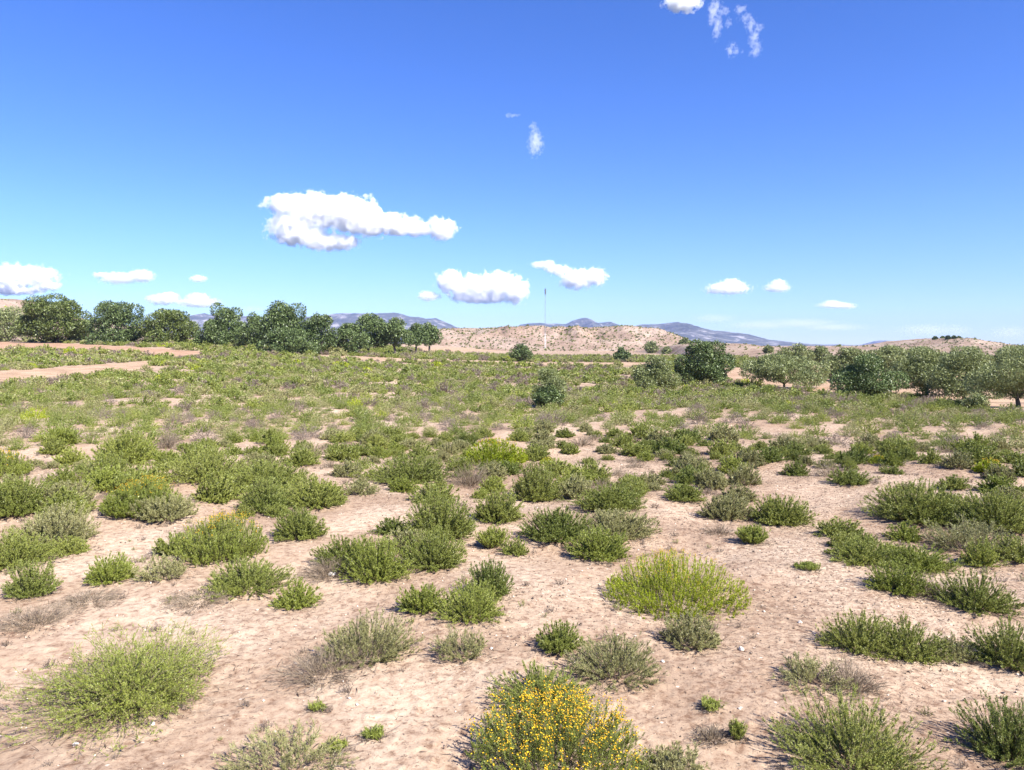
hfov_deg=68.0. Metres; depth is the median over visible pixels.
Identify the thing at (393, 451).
shrub
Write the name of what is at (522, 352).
oak tree
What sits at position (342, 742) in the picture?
weed
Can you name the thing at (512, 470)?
shrub
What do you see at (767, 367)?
olive tree
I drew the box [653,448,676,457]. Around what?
shrub
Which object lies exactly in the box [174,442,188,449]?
shrub
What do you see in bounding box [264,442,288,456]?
shrub
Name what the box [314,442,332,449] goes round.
dead shrub
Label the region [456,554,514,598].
shrub
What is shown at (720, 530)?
dead shrub
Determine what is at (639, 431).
shrub
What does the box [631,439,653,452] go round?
shrub
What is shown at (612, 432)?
shrub
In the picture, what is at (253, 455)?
shrub
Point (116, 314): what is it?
oak tree
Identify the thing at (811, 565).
weed
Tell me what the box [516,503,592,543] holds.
shrub
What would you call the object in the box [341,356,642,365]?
dirt road
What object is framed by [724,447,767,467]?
shrub
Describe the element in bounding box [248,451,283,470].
shrub
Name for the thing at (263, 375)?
scrub
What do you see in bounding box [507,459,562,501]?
shrub
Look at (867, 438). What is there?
shrub
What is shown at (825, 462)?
shrub
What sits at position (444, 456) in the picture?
shrub
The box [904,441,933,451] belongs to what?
shrub
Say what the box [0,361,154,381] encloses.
dirt track
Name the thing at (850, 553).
shrub
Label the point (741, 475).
shrub
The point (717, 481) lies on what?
shrub
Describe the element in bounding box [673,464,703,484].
shrub
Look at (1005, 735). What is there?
shrub
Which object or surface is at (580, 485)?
shrub
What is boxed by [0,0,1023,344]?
sky
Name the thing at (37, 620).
dead branches
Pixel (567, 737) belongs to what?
flowering shrub
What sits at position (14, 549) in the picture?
shrub
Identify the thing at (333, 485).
shrub
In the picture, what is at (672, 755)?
shrub
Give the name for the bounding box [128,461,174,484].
shrub
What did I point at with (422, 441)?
shrub
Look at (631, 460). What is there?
dead shrub
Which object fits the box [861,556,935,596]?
shrub
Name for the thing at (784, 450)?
shrub
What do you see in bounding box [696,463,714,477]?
shrub
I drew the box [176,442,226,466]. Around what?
shrub
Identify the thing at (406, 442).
shrub
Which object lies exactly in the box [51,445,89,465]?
shrub
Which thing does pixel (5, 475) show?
shrub
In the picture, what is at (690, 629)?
shrub
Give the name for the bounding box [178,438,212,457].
shrub
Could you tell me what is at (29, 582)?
shrub
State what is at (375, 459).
shrub
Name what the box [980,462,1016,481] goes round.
shrub
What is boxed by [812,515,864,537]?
shrub
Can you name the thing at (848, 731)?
shrub
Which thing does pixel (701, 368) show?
oak tree
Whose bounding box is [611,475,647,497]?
shrub
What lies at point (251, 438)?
shrub
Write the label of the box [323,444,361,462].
shrub
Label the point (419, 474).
shrub
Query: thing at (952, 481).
shrub
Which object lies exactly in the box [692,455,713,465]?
shrub
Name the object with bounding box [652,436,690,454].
shrub
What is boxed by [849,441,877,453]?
shrub
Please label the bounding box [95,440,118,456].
shrub
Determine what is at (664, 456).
shrub
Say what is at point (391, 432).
shrub
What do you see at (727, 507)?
shrub
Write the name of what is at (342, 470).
shrub
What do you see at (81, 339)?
oak tree
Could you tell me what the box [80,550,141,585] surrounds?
shrub
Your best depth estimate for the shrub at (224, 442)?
12.82 m
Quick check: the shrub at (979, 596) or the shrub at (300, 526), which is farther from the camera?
the shrub at (300, 526)
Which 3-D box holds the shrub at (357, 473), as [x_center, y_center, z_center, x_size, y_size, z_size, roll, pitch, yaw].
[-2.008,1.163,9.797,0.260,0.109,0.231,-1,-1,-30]
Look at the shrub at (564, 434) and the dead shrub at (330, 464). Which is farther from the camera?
the shrub at (564, 434)
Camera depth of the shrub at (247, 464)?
10.03 m
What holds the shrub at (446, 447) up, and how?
on the ground
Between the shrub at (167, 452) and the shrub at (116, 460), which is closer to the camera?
the shrub at (116, 460)
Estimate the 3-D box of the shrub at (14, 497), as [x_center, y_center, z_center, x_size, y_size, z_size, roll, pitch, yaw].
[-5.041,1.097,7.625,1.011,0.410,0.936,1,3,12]
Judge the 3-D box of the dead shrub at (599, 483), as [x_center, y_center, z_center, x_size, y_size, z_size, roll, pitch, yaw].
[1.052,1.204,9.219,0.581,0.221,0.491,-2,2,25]
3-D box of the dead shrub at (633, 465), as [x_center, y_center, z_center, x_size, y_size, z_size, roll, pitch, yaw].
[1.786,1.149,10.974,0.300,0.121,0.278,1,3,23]
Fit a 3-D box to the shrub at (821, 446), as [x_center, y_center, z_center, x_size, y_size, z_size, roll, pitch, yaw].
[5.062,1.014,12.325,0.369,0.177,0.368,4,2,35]
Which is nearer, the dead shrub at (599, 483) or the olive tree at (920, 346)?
the dead shrub at (599, 483)
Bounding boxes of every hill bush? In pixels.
[643,340,660,352]
[660,346,671,353]
[678,336,690,343]
[761,344,773,352]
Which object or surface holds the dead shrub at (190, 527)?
on the ground
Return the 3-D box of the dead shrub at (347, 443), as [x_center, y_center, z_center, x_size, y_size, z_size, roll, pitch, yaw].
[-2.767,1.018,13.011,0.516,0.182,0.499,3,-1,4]
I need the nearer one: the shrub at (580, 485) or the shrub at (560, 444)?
the shrub at (580, 485)
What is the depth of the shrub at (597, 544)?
6.14 m
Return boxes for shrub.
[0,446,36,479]
[0,474,58,517]
[0,499,101,545]
[0,525,71,570]
[0,617,259,763]
[1,558,63,599]
[2,474,29,489]
[23,479,100,509]
[24,458,43,466]
[33,469,57,481]
[34,484,97,517]
[35,427,84,444]
[37,435,75,454]
[41,461,60,468]
[42,463,81,486]
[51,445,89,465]
[51,535,91,555]
[70,463,86,473]
[71,458,93,466]
[77,449,138,480]
[78,462,127,491]
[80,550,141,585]
[90,425,157,464]
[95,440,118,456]
[96,495,115,509]
[99,473,183,518]
[105,466,170,494]
[127,493,200,522]
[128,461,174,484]
[131,549,189,581]
[144,447,165,459]
[149,449,186,465]
[151,530,193,556]
[155,454,177,468]
[157,428,181,448]
[158,445,247,483]
[169,508,268,567]
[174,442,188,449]
[174,520,208,536]
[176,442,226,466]
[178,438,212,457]
[190,468,244,503]
[195,437,219,447]
[198,555,297,601]
[210,717,358,769]
[215,438,232,446]
[217,458,315,493]
[223,443,243,455]
[225,430,245,443]
[233,474,294,513]
[233,503,256,518]
[235,457,249,468]
[243,445,263,455]
[244,451,261,460]
[248,431,261,441]
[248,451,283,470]
[254,428,286,443]
[260,433,290,451]
[260,632,380,694]
[263,502,288,517]
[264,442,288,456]
[268,577,322,610]
[270,504,329,541]
[279,446,321,465]
[279,473,350,510]
[281,480,309,496]
[292,556,353,582]
[295,439,312,445]
[295,440,322,457]
[308,533,377,568]
[313,604,424,670]
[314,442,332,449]
[318,459,340,467]
[319,429,345,439]
[321,481,338,492]
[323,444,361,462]
[327,442,340,449]
[327,457,365,476]
[328,431,354,442]
[333,533,417,585]
[338,440,363,446]
[339,479,379,495]
[347,442,371,455]
[348,471,365,477]
[349,427,373,440]
[349,456,371,468]
[350,476,368,484]
[355,434,364,441]
[358,428,389,444]
[360,450,458,484]
[364,433,390,448]
[365,445,391,457]
[367,516,412,535]
[368,455,380,463]
[378,425,401,440]
[380,526,431,555]
[385,448,401,455]
[386,441,408,450]
[387,474,416,492]
[389,433,410,444]
[394,449,409,460]
[394,582,450,614]
[396,524,467,572]
[397,487,479,540]
[398,437,420,448]
[405,479,458,503]
[407,432,420,438]
[407,442,437,457]
[412,451,427,462]
[417,439,427,443]
[421,431,437,437]
[421,456,441,473]
[425,438,442,446]
[429,623,488,661]
[430,450,450,461]
[432,430,454,438]
[432,576,508,625]
[433,479,446,487]
[435,440,459,454]
[439,434,451,442]
[445,455,491,486]
[446,455,473,470]
[451,430,479,446]
[452,439,473,452]
[455,465,472,477]
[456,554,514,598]
[458,447,473,456]
[464,436,528,464]
[465,675,654,769]
[469,431,481,439]
[471,488,491,498]
[472,485,526,523]
[473,524,513,548]
[477,427,495,437]
[477,458,509,479]
[478,474,506,492]
[485,659,602,721]
[489,459,522,474]
[498,535,529,556]
[505,428,532,441]
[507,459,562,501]
[511,427,534,436]
[512,462,522,469]
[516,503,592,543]
[524,439,548,450]
[524,443,550,460]
[529,429,556,442]
[533,418,554,432]
[533,619,584,656]
[540,457,552,463]
[540,457,576,473]
[546,440,555,448]
[554,475,572,491]
[555,427,575,437]
[555,472,597,498]
[556,440,566,448]
[556,465,597,484]
[559,442,580,454]
[561,625,670,692]
[564,524,632,563]
[567,434,595,445]
[567,480,647,512]
[574,460,612,480]
[578,422,592,431]
[581,456,595,463]
[583,507,662,540]
[586,428,595,435]
[586,434,602,440]
[589,477,618,489]
[591,430,602,436]
[594,476,611,484]
[595,442,618,453]
[598,436,611,442]
[601,454,614,460]
[601,548,751,622]
[603,427,629,437]
[608,433,634,447]
[610,467,632,476]
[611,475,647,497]
[616,472,643,484]
[617,440,650,456]
[622,457,642,462]
[625,423,653,438]
[625,461,642,467]
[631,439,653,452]
[632,476,650,491]
[635,448,654,461]
[635,739,709,769]
[637,471,668,485]
[641,427,676,442]
[646,440,657,449]
[648,482,665,490]
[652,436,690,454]
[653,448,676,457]
[656,606,722,651]
[657,467,673,477]
[660,451,672,460]
[662,483,705,501]
[665,456,682,465]
[668,428,685,438]
[670,453,706,473]
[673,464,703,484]
[675,427,703,442]
[677,434,695,445]
[677,450,693,459]
[688,446,700,455]
[690,467,728,490]
[690,722,730,745]
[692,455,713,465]
[696,439,712,445]
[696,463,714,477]
[696,491,751,520]
[700,488,714,494]
[703,523,734,536]
[706,438,737,455]
[707,423,739,442]
[709,451,722,459]
[716,452,748,473]
[720,482,759,501]
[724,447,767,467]
[726,461,762,485]
[728,715,747,740]
[729,440,743,449]
[734,523,770,543]
[748,493,819,526]
[750,439,771,449]
[751,444,791,462]
[756,682,951,769]
[767,435,797,449]
[771,652,853,695]
[774,444,789,456]
[778,459,810,475]
[781,441,815,455]
[784,448,807,460]
[789,437,808,447]
[799,455,815,465]
[804,436,832,447]
[805,440,819,448]
[809,462,859,476]
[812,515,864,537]
[813,443,833,451]
[813,458,836,468]
[814,448,832,453]
[815,608,914,660]
[819,650,893,694]
[821,467,873,485]
[822,453,835,458]
[823,532,909,567]
[826,529,855,546]
[830,446,871,463]
[838,455,857,467]
[843,461,859,470]
[846,529,878,544]
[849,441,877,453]
[854,433,882,446]
[856,475,975,528]
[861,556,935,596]
[862,612,959,665]
[867,454,884,463]
[874,436,897,450]
[875,541,967,574]
[876,450,905,466]
[878,435,918,455]
[878,466,904,474]
[882,521,923,542]
[895,446,920,460]
[895,481,917,490]
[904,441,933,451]
[905,570,953,597]
[914,510,1023,557]
[915,447,942,463]
[922,566,1023,618]
[922,630,980,663]
[933,450,975,468]
[934,444,956,452]
[937,441,950,449]
[937,474,972,489]
[940,485,1023,533]
[942,690,1023,769]
[944,438,965,450]
[946,439,1006,464]
[955,613,1023,672]
[958,521,982,533]
[959,431,997,453]
[959,536,1002,567]
[968,472,1023,494]
[971,457,1007,473]
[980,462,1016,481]
[985,437,1013,450]
[985,532,1023,562]
[986,485,1023,501]
[989,495,1023,506]
[994,450,1023,463]
[997,448,1014,454]
[1005,459,1023,476]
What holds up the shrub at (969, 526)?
on the ground
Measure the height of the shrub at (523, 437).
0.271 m
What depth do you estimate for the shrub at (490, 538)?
6.49 m
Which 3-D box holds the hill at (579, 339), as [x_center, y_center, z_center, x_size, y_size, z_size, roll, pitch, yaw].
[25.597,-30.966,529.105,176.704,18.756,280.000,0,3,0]
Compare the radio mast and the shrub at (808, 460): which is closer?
the shrub at (808, 460)
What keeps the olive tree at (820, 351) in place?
on the ground
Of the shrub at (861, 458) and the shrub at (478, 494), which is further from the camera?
the shrub at (861, 458)
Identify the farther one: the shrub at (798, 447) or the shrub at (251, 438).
the shrub at (251, 438)
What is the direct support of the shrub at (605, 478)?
on the ground
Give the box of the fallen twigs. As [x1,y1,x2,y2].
[0,449,1023,769]
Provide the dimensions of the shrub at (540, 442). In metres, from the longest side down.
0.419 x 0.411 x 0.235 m
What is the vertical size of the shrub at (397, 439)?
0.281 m
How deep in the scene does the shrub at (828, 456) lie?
11.30 m
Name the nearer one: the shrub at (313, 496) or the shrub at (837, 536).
the shrub at (837, 536)
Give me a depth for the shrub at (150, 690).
3.57 m
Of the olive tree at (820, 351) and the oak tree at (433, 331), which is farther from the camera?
the oak tree at (433, 331)
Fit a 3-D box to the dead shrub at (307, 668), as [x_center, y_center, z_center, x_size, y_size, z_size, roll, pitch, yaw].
[-0.957,1.412,3.917,0.528,0.199,0.617,2,3,27]
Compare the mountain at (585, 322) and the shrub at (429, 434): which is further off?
the mountain at (585, 322)
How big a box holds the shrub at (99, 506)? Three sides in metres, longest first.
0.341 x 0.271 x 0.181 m
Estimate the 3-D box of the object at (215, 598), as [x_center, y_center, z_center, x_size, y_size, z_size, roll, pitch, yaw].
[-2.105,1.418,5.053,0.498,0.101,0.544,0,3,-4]
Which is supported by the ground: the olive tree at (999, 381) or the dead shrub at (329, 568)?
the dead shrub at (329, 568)
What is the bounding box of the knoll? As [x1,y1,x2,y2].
[861,338,1017,346]
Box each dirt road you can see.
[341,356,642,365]
[421,348,639,352]
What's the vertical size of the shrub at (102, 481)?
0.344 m
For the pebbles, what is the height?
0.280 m
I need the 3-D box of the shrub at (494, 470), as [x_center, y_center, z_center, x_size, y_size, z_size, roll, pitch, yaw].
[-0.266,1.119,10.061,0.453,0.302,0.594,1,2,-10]
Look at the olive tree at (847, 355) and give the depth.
65.86 m
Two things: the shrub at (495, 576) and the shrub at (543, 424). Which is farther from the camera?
the shrub at (543, 424)
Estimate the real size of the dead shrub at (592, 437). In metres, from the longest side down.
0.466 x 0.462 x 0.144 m
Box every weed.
[306,699,327,712]
[321,736,348,753]
[360,723,383,741]
[701,694,725,713]
[793,560,820,570]
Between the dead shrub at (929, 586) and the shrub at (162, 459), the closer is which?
the dead shrub at (929, 586)
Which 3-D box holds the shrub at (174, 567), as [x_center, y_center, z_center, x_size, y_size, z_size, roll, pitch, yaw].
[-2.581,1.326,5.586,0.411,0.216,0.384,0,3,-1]
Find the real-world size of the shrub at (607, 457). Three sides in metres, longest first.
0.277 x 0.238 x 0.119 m
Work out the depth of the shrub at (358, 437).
13.91 m
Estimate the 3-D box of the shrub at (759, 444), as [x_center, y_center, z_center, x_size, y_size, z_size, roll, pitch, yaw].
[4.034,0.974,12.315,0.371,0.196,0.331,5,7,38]
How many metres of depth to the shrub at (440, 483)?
9.38 m
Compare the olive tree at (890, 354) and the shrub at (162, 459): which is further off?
the olive tree at (890, 354)
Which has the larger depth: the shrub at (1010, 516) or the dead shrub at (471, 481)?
the dead shrub at (471, 481)
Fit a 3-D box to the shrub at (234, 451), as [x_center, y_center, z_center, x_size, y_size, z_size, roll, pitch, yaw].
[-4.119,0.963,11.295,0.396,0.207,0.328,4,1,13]
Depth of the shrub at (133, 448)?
10.34 m
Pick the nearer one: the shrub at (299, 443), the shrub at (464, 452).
the shrub at (464, 452)
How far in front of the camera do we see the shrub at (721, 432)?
13.52 m
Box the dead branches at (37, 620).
[0,599,79,633]
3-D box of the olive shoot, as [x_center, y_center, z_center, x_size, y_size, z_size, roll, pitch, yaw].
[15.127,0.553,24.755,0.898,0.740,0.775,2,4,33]
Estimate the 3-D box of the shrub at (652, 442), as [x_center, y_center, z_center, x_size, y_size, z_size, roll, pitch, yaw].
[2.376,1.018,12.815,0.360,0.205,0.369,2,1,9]
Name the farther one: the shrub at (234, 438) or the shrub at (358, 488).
the shrub at (234, 438)
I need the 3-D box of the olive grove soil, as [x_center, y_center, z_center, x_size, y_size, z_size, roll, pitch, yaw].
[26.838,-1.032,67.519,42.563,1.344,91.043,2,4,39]
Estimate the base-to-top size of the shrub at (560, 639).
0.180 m
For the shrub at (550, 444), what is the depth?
12.60 m
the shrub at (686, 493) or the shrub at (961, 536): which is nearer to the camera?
the shrub at (961, 536)
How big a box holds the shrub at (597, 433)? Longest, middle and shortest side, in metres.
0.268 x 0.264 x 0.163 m
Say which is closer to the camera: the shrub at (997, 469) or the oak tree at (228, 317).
the shrub at (997, 469)
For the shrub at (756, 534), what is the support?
on the ground
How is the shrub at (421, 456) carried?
on the ground
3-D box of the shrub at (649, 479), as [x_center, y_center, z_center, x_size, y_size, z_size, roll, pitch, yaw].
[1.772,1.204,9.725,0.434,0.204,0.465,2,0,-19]
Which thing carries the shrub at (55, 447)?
on the ground
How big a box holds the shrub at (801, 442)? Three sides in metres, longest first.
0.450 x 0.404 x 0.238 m
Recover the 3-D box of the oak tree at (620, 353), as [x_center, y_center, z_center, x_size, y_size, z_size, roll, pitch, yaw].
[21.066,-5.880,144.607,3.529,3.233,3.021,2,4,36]
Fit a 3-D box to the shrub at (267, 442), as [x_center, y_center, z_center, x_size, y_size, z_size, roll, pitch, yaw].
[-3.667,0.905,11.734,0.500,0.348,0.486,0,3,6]
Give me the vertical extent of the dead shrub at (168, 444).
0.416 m
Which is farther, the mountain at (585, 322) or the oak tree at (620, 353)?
the mountain at (585, 322)
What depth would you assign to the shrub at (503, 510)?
7.34 m
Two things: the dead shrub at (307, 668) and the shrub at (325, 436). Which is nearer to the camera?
the dead shrub at (307, 668)
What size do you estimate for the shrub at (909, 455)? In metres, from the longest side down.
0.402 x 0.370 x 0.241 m
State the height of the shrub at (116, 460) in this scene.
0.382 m
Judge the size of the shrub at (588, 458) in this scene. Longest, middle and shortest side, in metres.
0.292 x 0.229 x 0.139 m
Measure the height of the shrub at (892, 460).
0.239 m
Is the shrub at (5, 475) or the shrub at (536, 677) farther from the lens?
the shrub at (5, 475)
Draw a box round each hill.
[0,298,194,341]
[432,325,682,350]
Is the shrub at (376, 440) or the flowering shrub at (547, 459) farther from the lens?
the shrub at (376, 440)
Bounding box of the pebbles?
[0,456,1019,769]
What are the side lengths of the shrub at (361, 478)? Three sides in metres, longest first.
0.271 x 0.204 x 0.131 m
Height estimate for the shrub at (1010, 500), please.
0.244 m
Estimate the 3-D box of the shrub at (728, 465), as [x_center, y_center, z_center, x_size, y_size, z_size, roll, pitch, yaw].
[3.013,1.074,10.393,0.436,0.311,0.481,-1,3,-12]
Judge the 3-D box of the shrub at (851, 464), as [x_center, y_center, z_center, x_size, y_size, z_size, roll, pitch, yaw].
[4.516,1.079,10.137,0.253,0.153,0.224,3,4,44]
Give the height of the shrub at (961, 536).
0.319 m
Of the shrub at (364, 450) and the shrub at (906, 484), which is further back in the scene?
the shrub at (364, 450)
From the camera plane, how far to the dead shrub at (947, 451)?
11.91 m
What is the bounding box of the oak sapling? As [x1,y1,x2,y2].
[530,367,567,401]
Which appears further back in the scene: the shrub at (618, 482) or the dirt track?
the dirt track
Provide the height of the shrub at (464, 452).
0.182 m
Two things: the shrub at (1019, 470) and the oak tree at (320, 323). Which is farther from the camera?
the oak tree at (320, 323)
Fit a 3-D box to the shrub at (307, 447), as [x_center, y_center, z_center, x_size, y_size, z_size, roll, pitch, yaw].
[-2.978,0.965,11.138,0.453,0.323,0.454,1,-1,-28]
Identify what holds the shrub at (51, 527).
on the ground
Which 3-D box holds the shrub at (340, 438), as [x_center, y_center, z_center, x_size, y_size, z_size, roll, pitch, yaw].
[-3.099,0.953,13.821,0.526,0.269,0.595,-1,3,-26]
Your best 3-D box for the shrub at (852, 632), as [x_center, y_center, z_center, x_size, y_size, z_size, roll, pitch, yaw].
[1.999,1.382,4.305,0.517,0.252,0.479,2,3,30]
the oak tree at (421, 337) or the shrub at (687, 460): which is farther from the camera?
the oak tree at (421, 337)
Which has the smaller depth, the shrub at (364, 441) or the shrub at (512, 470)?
the shrub at (512, 470)
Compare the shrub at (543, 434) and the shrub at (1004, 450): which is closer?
the shrub at (1004, 450)
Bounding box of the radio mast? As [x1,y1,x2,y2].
[538,289,559,347]
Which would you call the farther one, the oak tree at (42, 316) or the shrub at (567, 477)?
the oak tree at (42, 316)
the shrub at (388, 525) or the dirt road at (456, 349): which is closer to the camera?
the shrub at (388, 525)
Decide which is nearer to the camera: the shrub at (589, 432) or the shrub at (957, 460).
the shrub at (957, 460)
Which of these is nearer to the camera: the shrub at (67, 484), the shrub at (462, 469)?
the shrub at (67, 484)
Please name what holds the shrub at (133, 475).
on the ground
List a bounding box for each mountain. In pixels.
[129,313,457,343]
[519,318,619,327]
[637,322,845,345]
[831,340,1016,345]
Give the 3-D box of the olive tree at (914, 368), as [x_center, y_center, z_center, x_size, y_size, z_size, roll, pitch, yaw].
[21.931,-0.629,39.853,3.536,2.934,3.301,-2,4,-40]
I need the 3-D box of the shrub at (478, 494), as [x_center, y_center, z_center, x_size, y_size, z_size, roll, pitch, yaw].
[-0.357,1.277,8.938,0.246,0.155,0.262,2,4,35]
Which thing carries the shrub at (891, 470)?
on the ground
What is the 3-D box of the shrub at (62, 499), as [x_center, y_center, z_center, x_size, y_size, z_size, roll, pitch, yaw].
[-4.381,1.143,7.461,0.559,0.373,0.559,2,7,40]
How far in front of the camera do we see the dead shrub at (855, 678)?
3.72 m
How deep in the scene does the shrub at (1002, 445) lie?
12.04 m
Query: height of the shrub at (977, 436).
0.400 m
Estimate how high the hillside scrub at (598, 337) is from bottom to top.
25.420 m
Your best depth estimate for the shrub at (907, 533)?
6.76 m
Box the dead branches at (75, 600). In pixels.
[46,585,124,613]
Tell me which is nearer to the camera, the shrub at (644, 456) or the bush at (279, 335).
the shrub at (644, 456)
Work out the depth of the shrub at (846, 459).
10.36 m
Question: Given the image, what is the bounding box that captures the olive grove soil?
[725,368,1023,408]
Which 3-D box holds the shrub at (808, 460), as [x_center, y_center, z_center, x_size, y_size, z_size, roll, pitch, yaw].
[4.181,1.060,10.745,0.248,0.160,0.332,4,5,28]
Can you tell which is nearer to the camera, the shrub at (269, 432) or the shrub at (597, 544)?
the shrub at (597, 544)
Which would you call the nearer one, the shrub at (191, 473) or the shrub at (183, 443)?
the shrub at (191, 473)
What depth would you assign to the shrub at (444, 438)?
13.59 m
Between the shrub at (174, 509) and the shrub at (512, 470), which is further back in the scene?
the shrub at (512, 470)
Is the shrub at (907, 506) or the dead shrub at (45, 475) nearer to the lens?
the shrub at (907, 506)
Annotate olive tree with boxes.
[737,352,831,386]
[775,342,815,366]
[807,345,832,361]
[820,346,871,379]
[862,344,910,371]
[888,346,965,395]
[896,345,934,366]
[924,347,1007,399]
[950,345,995,364]
[961,344,1023,406]
[987,345,1023,369]
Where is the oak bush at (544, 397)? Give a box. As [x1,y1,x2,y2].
[532,385,564,406]
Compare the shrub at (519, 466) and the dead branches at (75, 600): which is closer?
the dead branches at (75, 600)
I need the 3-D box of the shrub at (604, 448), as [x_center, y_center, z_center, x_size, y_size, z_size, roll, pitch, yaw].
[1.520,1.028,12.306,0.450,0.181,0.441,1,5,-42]
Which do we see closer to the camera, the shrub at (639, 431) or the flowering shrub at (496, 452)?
the flowering shrub at (496, 452)
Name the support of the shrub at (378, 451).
on the ground
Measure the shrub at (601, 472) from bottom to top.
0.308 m
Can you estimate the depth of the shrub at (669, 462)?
10.97 m
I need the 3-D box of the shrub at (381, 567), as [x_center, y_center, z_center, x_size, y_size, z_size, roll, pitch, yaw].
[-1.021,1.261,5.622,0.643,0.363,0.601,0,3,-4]
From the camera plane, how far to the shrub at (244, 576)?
5.35 m
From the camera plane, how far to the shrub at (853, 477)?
9.25 m
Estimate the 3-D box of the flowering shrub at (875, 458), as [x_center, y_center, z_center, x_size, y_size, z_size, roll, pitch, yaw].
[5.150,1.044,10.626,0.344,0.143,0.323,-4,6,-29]
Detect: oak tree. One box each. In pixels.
[0,305,35,341]
[10,293,95,342]
[65,318,99,340]
[85,299,150,344]
[137,308,200,342]
[193,318,232,345]
[205,302,247,344]
[234,311,265,346]
[249,300,313,348]
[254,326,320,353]
[302,313,340,353]
[333,322,370,351]
[354,312,390,350]
[376,317,414,353]
[405,322,429,351]
[421,322,443,350]
[509,343,533,361]
[613,346,631,361]
[632,353,682,388]
[673,338,735,383]
[828,353,910,397]
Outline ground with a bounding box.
[0,342,1023,769]
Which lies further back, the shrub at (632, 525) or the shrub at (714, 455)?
the shrub at (714, 455)
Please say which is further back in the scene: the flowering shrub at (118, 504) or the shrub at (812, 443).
the shrub at (812, 443)
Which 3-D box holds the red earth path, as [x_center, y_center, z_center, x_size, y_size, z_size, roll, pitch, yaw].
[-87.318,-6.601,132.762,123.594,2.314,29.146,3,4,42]
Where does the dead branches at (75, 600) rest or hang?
on the ground
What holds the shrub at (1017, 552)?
on the ground
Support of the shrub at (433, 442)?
on the ground
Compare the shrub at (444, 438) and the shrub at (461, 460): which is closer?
the shrub at (461, 460)
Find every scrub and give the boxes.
[0,337,1023,451]
[1,299,1023,357]
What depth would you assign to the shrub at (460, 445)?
12.23 m
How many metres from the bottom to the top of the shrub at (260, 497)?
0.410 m
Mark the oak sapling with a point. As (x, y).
(551, 376)
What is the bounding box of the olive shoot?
[960,392,990,409]
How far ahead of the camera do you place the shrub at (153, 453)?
11.11 m
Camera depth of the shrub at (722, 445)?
11.84 m
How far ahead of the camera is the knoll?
363.97 m
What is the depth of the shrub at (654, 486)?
9.12 m
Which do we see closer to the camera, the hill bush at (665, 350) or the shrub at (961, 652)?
the shrub at (961, 652)
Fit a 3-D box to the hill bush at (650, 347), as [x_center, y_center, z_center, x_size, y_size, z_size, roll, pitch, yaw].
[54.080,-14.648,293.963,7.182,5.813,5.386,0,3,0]
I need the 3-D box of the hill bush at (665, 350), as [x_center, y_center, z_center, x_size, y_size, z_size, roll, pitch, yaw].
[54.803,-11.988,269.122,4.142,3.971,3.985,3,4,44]
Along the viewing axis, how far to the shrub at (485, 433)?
14.05 m
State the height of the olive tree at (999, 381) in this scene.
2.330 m
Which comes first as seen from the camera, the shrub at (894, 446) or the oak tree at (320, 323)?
the shrub at (894, 446)
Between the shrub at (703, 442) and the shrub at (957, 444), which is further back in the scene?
the shrub at (703, 442)
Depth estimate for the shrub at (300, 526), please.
6.62 m
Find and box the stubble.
[0,435,1023,769]
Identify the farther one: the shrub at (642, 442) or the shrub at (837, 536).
the shrub at (642, 442)
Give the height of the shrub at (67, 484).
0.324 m
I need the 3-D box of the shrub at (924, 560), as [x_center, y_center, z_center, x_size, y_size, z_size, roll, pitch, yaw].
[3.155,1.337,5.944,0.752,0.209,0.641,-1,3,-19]
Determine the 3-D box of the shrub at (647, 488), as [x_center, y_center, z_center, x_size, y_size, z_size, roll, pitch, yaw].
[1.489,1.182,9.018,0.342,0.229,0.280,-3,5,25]
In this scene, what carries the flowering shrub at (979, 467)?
on the ground
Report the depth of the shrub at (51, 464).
9.76 m
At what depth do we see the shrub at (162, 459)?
10.05 m
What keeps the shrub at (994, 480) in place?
on the ground
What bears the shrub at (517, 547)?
on the ground
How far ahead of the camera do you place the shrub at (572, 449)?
12.14 m
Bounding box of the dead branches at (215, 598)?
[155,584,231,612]
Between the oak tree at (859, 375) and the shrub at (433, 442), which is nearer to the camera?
the shrub at (433, 442)
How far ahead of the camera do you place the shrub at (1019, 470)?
9.32 m
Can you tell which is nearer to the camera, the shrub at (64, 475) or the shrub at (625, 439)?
the shrub at (64, 475)
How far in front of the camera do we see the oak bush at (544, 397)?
24.88 m
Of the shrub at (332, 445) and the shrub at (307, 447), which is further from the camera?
the shrub at (332, 445)
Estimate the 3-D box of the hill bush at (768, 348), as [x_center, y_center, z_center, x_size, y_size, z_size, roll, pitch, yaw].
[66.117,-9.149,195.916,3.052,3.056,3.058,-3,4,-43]
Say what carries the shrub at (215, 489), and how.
on the ground
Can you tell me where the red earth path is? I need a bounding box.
[0,342,199,355]
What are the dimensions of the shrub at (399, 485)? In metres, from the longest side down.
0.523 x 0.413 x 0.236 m

